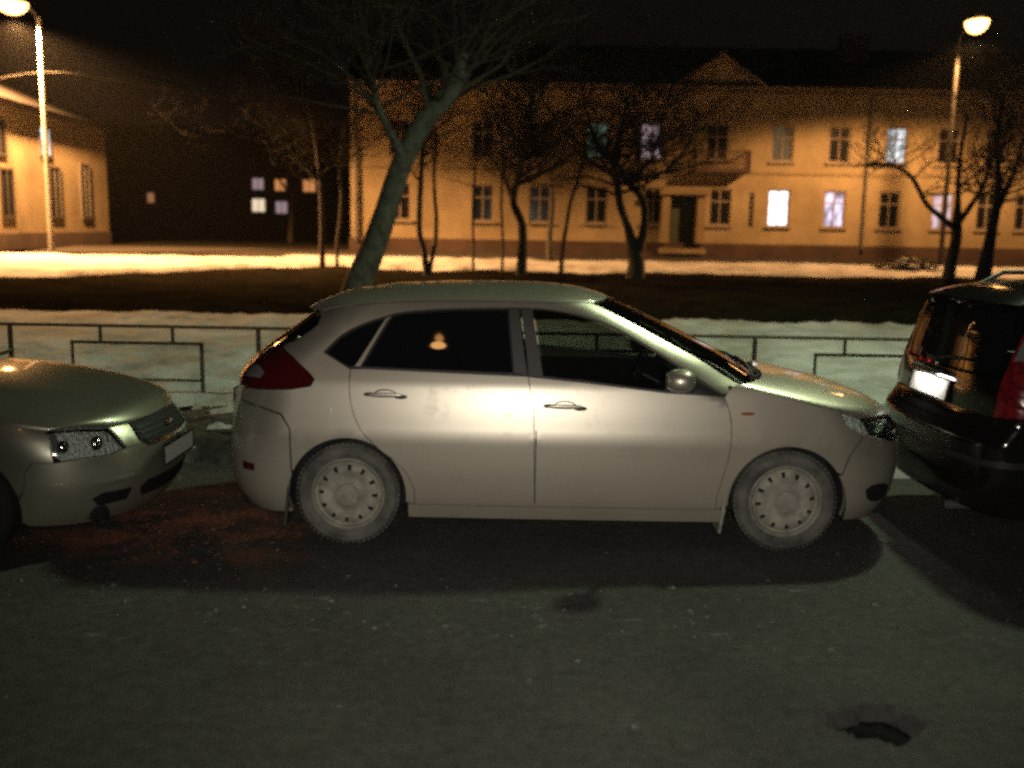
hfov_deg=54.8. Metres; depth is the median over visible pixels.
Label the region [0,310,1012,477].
snow verge
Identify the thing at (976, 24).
street lamp
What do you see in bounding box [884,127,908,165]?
window
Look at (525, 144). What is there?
bare tree
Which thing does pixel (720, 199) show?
window
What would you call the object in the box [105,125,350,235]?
apartment block
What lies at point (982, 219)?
window
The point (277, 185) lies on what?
window
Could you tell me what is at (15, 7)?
street lamp
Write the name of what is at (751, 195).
window
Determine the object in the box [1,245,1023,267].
road
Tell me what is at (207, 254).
ground
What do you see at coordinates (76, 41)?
sky
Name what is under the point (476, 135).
window
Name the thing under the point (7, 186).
window
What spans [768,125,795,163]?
window
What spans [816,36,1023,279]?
bare tree
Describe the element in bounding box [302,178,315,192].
window
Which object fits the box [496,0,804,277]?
bare tree
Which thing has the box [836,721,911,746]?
puddle
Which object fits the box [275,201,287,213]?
window
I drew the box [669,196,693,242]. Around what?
door
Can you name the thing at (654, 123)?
window
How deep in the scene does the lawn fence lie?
9.94 m
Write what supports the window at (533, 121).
in the apartment building
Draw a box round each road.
[0,462,1023,767]
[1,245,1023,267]
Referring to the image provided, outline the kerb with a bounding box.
[201,428,231,434]
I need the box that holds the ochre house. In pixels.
[0,72,113,250]
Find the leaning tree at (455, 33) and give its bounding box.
[86,0,721,306]
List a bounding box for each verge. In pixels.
[0,251,1018,413]
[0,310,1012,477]
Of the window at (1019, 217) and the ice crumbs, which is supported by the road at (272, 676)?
the ice crumbs
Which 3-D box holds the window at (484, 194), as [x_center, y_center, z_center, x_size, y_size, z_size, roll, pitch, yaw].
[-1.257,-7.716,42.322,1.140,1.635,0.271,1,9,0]
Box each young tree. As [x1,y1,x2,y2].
[139,0,420,266]
[249,36,419,266]
[377,42,516,274]
[413,114,522,270]
[477,26,598,261]
[477,105,549,271]
[542,99,625,273]
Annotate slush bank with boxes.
[181,406,232,464]
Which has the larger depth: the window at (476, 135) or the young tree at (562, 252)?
the window at (476, 135)
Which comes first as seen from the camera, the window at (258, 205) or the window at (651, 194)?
the window at (651, 194)
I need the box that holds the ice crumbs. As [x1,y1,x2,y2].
[3,476,1023,756]
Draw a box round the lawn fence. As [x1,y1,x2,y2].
[0,322,908,391]
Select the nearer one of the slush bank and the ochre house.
the slush bank
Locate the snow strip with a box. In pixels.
[0,253,1023,279]
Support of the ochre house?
on the ground at (265, 241)
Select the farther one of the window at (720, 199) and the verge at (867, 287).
the window at (720, 199)
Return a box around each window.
[0,118,7,155]
[0,167,16,217]
[38,125,51,157]
[49,165,62,218]
[79,163,91,218]
[146,191,154,203]
[251,177,264,190]
[251,198,265,212]
[274,178,286,191]
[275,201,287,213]
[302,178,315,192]
[386,119,410,156]
[395,183,412,221]
[469,120,495,158]
[469,185,495,223]
[526,186,549,224]
[529,121,552,159]
[582,187,608,225]
[587,122,607,160]
[639,188,664,226]
[641,123,664,161]
[703,124,728,162]
[706,189,732,227]
[747,193,753,227]
[764,190,790,228]
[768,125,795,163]
[820,191,846,229]
[825,126,852,164]
[874,192,901,230]
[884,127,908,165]
[928,193,953,231]
[934,128,960,166]
[972,194,999,231]
[985,129,1007,167]
[1011,194,1023,232]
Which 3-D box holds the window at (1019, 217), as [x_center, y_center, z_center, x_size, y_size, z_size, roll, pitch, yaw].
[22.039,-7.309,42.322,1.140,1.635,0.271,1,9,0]
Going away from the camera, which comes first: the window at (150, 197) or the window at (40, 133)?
the window at (40, 133)
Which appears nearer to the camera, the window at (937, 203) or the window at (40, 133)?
the window at (40, 133)
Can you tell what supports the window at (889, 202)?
in the apartment building
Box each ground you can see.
[37,251,558,260]
[92,234,350,249]
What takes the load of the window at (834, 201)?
in the apartment building
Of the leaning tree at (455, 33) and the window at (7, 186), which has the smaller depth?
the leaning tree at (455, 33)
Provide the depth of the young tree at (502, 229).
30.02 m
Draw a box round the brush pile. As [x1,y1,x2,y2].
[862,254,944,271]
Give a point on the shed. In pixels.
(167, 204)
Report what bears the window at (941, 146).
in the apartment building
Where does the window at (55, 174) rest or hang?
in the ochre house
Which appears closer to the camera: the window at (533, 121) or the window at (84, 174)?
the window at (533, 121)
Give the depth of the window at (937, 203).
42.41 m
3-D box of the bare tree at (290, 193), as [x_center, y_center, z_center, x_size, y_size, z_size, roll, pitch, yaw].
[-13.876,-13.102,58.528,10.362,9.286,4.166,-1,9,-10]
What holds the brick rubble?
on the road at (272, 676)
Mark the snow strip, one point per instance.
(36, 264)
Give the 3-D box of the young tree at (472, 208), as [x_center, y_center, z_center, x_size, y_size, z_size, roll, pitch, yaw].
[-1.059,-5.899,30.134,3.182,5.107,3.681,-7,12,-43]
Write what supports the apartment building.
on the ground at (265, 241)
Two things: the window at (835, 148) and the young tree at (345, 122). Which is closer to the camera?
the young tree at (345, 122)
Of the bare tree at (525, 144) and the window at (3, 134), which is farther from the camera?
the window at (3, 134)
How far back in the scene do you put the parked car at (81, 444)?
5.54 m
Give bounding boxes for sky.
[0,0,1023,128]
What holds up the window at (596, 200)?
in the apartment building
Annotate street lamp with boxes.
[0,0,54,252]
[937,16,988,264]
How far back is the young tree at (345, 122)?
30.48 m
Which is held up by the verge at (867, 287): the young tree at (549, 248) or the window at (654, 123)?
the young tree at (549, 248)
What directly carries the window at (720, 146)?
in the apartment building
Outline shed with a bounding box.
[107,172,232,235]
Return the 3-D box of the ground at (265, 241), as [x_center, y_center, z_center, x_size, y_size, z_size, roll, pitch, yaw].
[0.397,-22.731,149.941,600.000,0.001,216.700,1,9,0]
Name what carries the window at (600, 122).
in the apartment building
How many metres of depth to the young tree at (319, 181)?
30.63 m
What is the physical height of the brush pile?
0.843 m
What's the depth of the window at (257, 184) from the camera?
93.21 m
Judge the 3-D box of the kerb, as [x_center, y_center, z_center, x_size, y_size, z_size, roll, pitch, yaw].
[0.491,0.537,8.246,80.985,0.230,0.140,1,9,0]
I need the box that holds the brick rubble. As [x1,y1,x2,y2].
[10,485,321,601]
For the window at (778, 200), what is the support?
in the apartment building
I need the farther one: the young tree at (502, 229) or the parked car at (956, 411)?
the young tree at (502, 229)
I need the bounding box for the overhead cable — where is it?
[1,72,346,114]
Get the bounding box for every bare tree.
[186,83,349,241]
[392,0,619,274]
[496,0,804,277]
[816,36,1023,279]
[926,10,1023,279]
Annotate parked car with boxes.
[0,348,193,546]
[231,280,897,550]
[884,270,1023,518]
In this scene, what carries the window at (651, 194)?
in the apartment building
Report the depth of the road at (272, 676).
4.45 m
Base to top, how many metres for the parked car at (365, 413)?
1.506 m
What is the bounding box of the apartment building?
[343,34,1023,261]
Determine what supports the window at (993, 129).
in the apartment building
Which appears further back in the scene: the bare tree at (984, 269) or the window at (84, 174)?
the window at (84, 174)
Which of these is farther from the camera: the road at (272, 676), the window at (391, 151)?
the window at (391, 151)
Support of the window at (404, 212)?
in the apartment building
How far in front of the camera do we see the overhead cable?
36.81 m
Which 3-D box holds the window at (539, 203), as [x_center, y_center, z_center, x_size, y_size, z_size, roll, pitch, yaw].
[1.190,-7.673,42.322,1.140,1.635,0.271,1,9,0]
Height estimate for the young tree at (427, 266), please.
6.791 m

